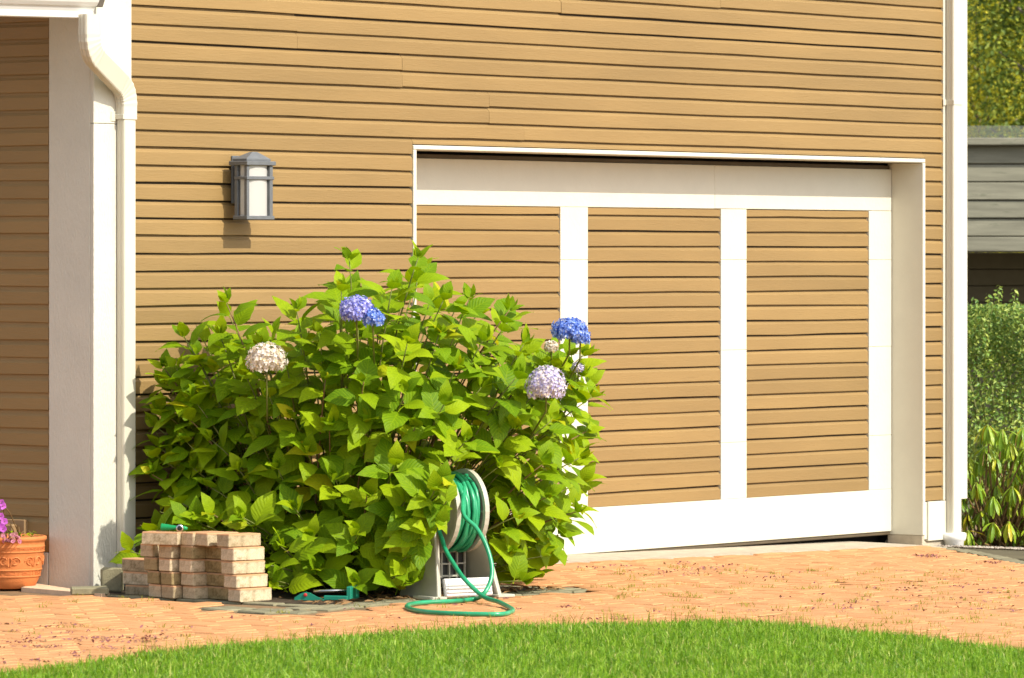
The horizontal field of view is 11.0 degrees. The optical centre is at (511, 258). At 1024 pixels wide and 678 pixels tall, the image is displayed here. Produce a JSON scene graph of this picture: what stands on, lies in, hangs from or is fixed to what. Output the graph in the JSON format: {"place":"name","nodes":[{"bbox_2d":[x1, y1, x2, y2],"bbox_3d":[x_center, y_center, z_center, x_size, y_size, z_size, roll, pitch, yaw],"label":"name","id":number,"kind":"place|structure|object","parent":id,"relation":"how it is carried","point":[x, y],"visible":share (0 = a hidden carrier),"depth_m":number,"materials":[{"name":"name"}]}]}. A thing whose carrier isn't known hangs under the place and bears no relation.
{"place":"outdoors","nodes":[
{"label":"outdoors","id":0,"kind":"place"},
{"bbox_2d":[0,525,1023,671],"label":"driveway","id":1,"kind":"structure","parent":0,"point":[202,616],"depth_m":25.69,"materials":[{"name":"orange brick"}]},
{"bbox_2d":[0,534,46,588],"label":"flower pot","id":2,"kind":"object","parent":1,"relation":"on","point":[22,563],"visible":1,"depth_m":26.82,"materials":[{"name":"ceramic"}]},
{"bbox_2d":[0,499,39,543],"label":"petunia","id":3,"kind":"object","parent":2,"relation":"on","point":[3,527],"visible":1,"depth_m":26.64,"materials":[{"name":"pink plant"}]},
{"bbox_2d":[21,584,108,596],"bbox_3d":[-2.270,1.668,26.648,0.202,0.033,0.937,0,0,-30],"label":"mortar strip","id":4,"kind":"object","parent":1,"relation":"on","point":[47,589],"visible":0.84,"depth_m":26.65,"materials":[{"name":"grey concrete"}]},
{"bbox_2d":[70,586,108,594],"bbox_3d":[-2.087,1.641,26.350,0.190,0.042,0.122,0,0,-5],"label":"concrete slab","id":5,"kind":"object","parent":4,"relation":"on","point":[84,590],"depth_m":26.29,"materials":[{"name":"grey concrete"}]},
{"bbox_2d":[162,585,186,598],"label":"paver brick","id":6,"kind":"object","parent":1,"relation":"on","point":[172,591],"visible":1,"depth_m":26.06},
{"bbox_2d":[161,571,181,584],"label":"paver brick","id":7,"kind":"object","parent":6,"relation":"on","point":[170,578],"visible":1,"depth_m":26.07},
{"bbox_2d":[159,558,183,571],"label":"paver brick","id":8,"kind":"object","parent":7,"relation":"on","point":[169,564],"visible":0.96,"depth_m":26.08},
{"bbox_2d":[159,545,180,557],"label":"paver brick","id":9,"kind":"object","parent":8,"relation":"on","point":[169,551],"visible":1,"depth_m":26.08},
{"bbox_2d":[142,531,183,544],"bbox_3d":[-1.703,1.368,26.107,0.198,0.063,0.100,0,0,23],"label":"paver brick","id":10,"kind":"object","parent":9,"relation":"on","point":[161,537],"visible":1,"depth_m":26.06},
{"bbox_2d":[160,523,187,531],"bbox_3d":[-1.655,1.317,26.093,0.135,0.040,0.045,0,0,21],"label":"hose nozzle","id":11,"kind":"object","parent":10,"relation":"on","point":[178,528],"visible":1,"depth_m":26.09,"materials":[{"name":"green plastic"}]},
{"bbox_2d":[183,585,210,598],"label":"paver brick","id":12,"kind":"object","parent":1,"relation":"on","point":[195,592],"visible":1,"depth_m":26.01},
{"bbox_2d":[181,572,206,585],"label":"paver brick","id":13,"kind":"object","parent":12,"relation":"on","point":[194,578],"visible":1,"depth_m":26.02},
{"bbox_2d":[179,558,204,571],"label":"paver brick","id":14,"kind":"object","parent":13,"relation":"on","point":[191,565],"visible":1,"depth_m":26.02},
{"bbox_2d":[181,545,205,558],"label":"paver brick","id":15,"kind":"object","parent":14,"relation":"on","point":[192,552],"visible":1,"depth_m":26.02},
{"bbox_2d":[181,531,223,545],"bbox_3d":[-1.513,1.368,26.088,0.200,0.063,0.099,0,0,-42],"label":"paver brick","id":16,"kind":"object","parent":15,"relation":"on","point":[187,538],"visible":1,"depth_m":26.02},
{"bbox_2d":[228,587,271,601],"bbox_3d":[-1.272,1.629,25.885,0.200,0.064,0.099,0,0,-42],"label":"paver brick","id":17,"kind":"object","parent":1,"relation":"on","point":[249,594],"visible":1,"depth_m":25.84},
{"bbox_2d":[224,573,267,587],"bbox_3d":[-1.294,1.564,25.902,0.200,0.064,0.101,0,0,-44],"label":"paver brick","id":18,"kind":"object","parent":17,"relation":"on","point":[245,580],"visible":1,"depth_m":25.85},
{"bbox_2d":[221,560,264,574],"bbox_3d":[-1.307,1.499,25.917,0.201,0.064,0.101,0,0,-41],"label":"paver brick","id":19,"kind":"object","parent":18,"relation":"on","point":[244,567],"visible":1,"depth_m":25.87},
{"bbox_2d":[221,546,263,560],"bbox_3d":[-1.309,1.433,25.916,0.199,0.064,0.100,0,0,-43],"label":"paver brick","id":20,"kind":"object","parent":19,"relation":"on","point":[242,553],"visible":1,"depth_m":25.87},
{"bbox_2d":[217,532,260,546],"bbox_3d":[-1.329,1.368,25.936,0.198,0.063,0.096,0,0,-40],"label":"paver brick","id":21,"kind":"object","parent":20,"relation":"on","point":[245,539],"visible":1,"depth_m":25.89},
{"bbox_2d":[109,581,546,604],"bbox_3d":[-1.035,1.672,26.900,1.700,0.016,1.880,0,0,37],"label":"planting bed","id":22,"kind":"object","parent":1,"relation":"on","point":[277,596],"visible":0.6,"depth_m":26.39,"materials":[{"name":"soil"}]},
{"bbox_2d":[100,567,123,591],"bbox_3d":[-1.996,1.601,26.620,0.113,0.123,0.072,0,0,0],"label":"concrete block","id":23,"kind":"object","parent":22,"relation":"on","point":[111,578],"depth_m":26.59,"materials":[{"name":"grey concrete"}]},
{"bbox_2d":[125,585,148,594],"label":"paver brick","id":24,"kind":"object","parent":22,"relation":"on","point":[138,589],"visible":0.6,"depth_m":26.40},
{"bbox_2d":[123,571,150,584],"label":"paver brick","id":25,"kind":"object","parent":24,"relation":"on","point":[134,578],"visible":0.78,"depth_m":26.41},
{"bbox_2d":[122,557,147,571],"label":"paver brick","id":26,"kind":"object","parent":25,"relation":"on","point":[136,564],"visible":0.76,"depth_m":26.43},
{"bbox_2d":[149,584,163,597],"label":"paver brick","id":27,"kind":"object","parent":22,"relation":"on","point":[155,590],"visible":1,"depth_m":26.15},
{"bbox_2d":[147,570,164,583],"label":"paver brick","id":28,"kind":"object","parent":27,"relation":"on","point":[153,576],"visible":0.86,"depth_m":26.16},
{"bbox_2d":[144,557,158,570],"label":"paver brick","id":29,"kind":"object","parent":28,"relation":"on","point":[151,563],"visible":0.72,"depth_m":26.17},
{"bbox_2d":[140,543,158,556],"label":"paver brick","id":30,"kind":"object","parent":29,"relation":"on","point":[149,550],"visible":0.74,"depth_m":26.19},
{"bbox_2d":[208,586,228,599],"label":"paver brick","id":31,"kind":"object","parent":22,"relation":"on","point":[218,592],"visible":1,"depth_m":25.98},
{"bbox_2d":[207,572,224,585],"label":"paver brick","id":32,"kind":"object","parent":31,"relation":"on","point":[215,579],"visible":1,"depth_m":25.99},
{"bbox_2d":[204,558,224,572],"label":"paver brick","id":33,"kind":"object","parent":32,"relation":"on","point":[212,565],"visible":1,"depth_m":26.00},
{"bbox_2d":[206,546,221,558],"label":"paver brick","id":34,"kind":"object","parent":33,"relation":"on","point":[213,552],"visible":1,"depth_m":26.00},
{"bbox_2d":[195,531,238,545],"bbox_3d":[-1.440,1.368,26.029,0.202,0.063,0.100,0,0,-41],"label":"paver brick","id":35,"kind":"object","parent":34,"relation":"on","point":[205,538],"visible":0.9,"depth_m":25.96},
{"bbox_2d":[294,585,358,599],"bbox_3d":[-0.902,1.626,25.963,0.293,0.068,0.164,0,0,9],"label":"lawn sprinkler","id":36,"kind":"object","parent":22,"relation":"on","point":[351,592],"visible":1,"depth_m":25.90,"materials":[{"name":"teal plastic"}]},
{"bbox_2d":[108,240,612,594],"bbox_3d":[-0.526,0.802,27.056,2.282,1.795,2.624,0,0,37],"label":"hydrangea bush","id":37,"kind":"object","parent":22,"relation":"on","point":[362,509],"visible":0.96,"depth_m":26.48,"materials":[{"name":"green plant"}]},
{"bbox_2d":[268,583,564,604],"bbox_3d":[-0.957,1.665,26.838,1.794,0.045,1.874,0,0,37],"label":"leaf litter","id":38,"kind":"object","parent":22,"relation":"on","point":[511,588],"visible":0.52,"depth_m":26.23,"materials":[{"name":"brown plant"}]},
{"bbox_2d":[400,469,514,599],"bbox_3d":[-0.300,1.352,26.280,0.494,0.630,0.410,0,0,-33],"label":"hose reel","id":39,"kind":"object","parent":1,"relation":"on","point":[472,562],"visible":0.55,"depth_m":26.17,"materials":[{"name":"beige plastic"}]},
{"bbox_2d":[404,471,514,616],"bbox_3d":[-0.301,1.355,25.584,0.504,0.621,1.776,0,0,-7],"label":"garden hose","id":40,"kind":"object","parent":39,"relation":"on","point":[469,530],"visible":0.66,"depth_m":25.97,"materials":[{"name":"green rubber"}]},
{"bbox_2d":[0,553,1022,663],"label":"fallen petals","id":41,"kind":"object","parent":1,"relation":"on","point":[311,624],"visible":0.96,"depth_m":25.15,"materials":[{"name":"purple plant"}]},
{"bbox_2d":[0,564,1023,639],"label":"weeds","id":42,"kind":"object","parent":1,"relation":"on","point":[857,598],"visible":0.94,"depth_m":25.82,"materials":[{"name":"plant"}]},
{"bbox_2d":[494,541,965,565],"bbox_3d":[0.861,1.829,31.102,0.850,0.324,5.300,0,0,37],"label":"threshold","id":43,"kind":"object","parent":1,"relation":"on","point":[757,549],"visible":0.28,"depth_m":31.35,"materials":[{"name":"concrete"}]},
{"bbox_2d":[958,548,1023,559],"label":"gravel bed","id":44,"kind":"object","parent":1,"relation":"on","point":[1019,555],"visible":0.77,"depth_m":31.82,"materials":[{"name":"grey gravel"}]},
{"bbox_2d":[936,544,1023,550],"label":"gravel","id":45,"kind":"structure","parent":44,"relation":"on","point":[1018,548],"depth_m":32.63,"materials":[{"name":"grey gravel"}]},
{"bbox_2d":[962,425,1023,546],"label":"rhododendron shrub","id":46,"kind":"object","parent":44,"relation":"on","point":[1000,524],"visible":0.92,"depth_m":33.88,"materials":[{"name":"green plant"}]},
{"bbox_2d":[0,605,1023,677],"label":"lawn","id":47,"kind":"structure","parent":0,"point":[524,653],"depth_m":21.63,"materials":[{"name":"plant"}]},
{"bbox_2d":[10,638,272,677],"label":"dry grass","id":48,"kind":"structure","parent":47,"relation":"on","point":[64,667],"depth_m":21.45,"materials":[{"name":"brown plant"}]},
{"bbox_2d":[967,1,1022,252],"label":"hillside","id":49,"kind":"structure","parent":0,"point":[981,62],"depth_m":108.06,"materials":[{"name":"green plant"}]},
{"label":"ground","id":50,"kind":"structure","parent":0,"visible":0},
{"bbox_2d":[0,0,966,587],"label":"house","id":51,"kind":"structure","parent":50,"relation":"on","point":[732,234],"depth_m":30.31,"materials":[{"name":"paint"}]},
{"bbox_2d":[229,152,275,219],"bbox_3d":[-1.364,-0.378,27.730,0.166,0.352,0.234,0,0,37],"label":"wall lantern","id":52,"kind":"object","parent":51,"relation":"attached to","point":[252,178],"depth_m":27.66,"materials":[{"name":"grey metal"}]},
{"bbox_2d":[417,154,890,554],"bbox_3d":[0.796,0.569,31.114,0.064,2.290,5.061,0,0,37],"label":"garage door","id":53,"kind":"structure","parent":51,"relation":"in","point":[738,314],"depth_m":31.51,"materials":[{"name":"white paint"}]},
{"bbox_2d":[967,285,1023,521],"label":"boxwood shrub","id":54,"kind":"object","parent":50,"relation":"on","point":[993,329],"visible":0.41,"depth_m":36.73,"materials":[{"name":"green plant"}]},
{"bbox_2d":[967,0,1023,137],"bbox_3d":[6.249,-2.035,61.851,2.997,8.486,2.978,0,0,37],"label":"deciduous tree","id":55,"kind":"object","parent":50,"relation":"on","point":[1007,25],"visible":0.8,"depth_m":61.87,"materials":[{"name":"green plant"}]},
{"bbox_2d":[967,0,1023,252],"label":"deciduous tree","id":56,"kind":"object","parent":50,"relation":"on","point":[970,134],"visible":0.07,"depth_m":63.54,"materials":[{"name":"green plant"}]},
{"bbox_2d":[967,138,1023,474],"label":"neighbour building","id":57,"kind":"structure","parent":50,"relation":"on","point":[995,194],"depth_m":47.98,"materials":[{"name":"grey wood"}]},
{"bbox_2d":[967,0,1023,252],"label":"deciduous tree","id":58,"kind":"object","parent":50,"relation":"on","point":[980,69],"depth_m":79.55,"materials":[{"name":"plant"}]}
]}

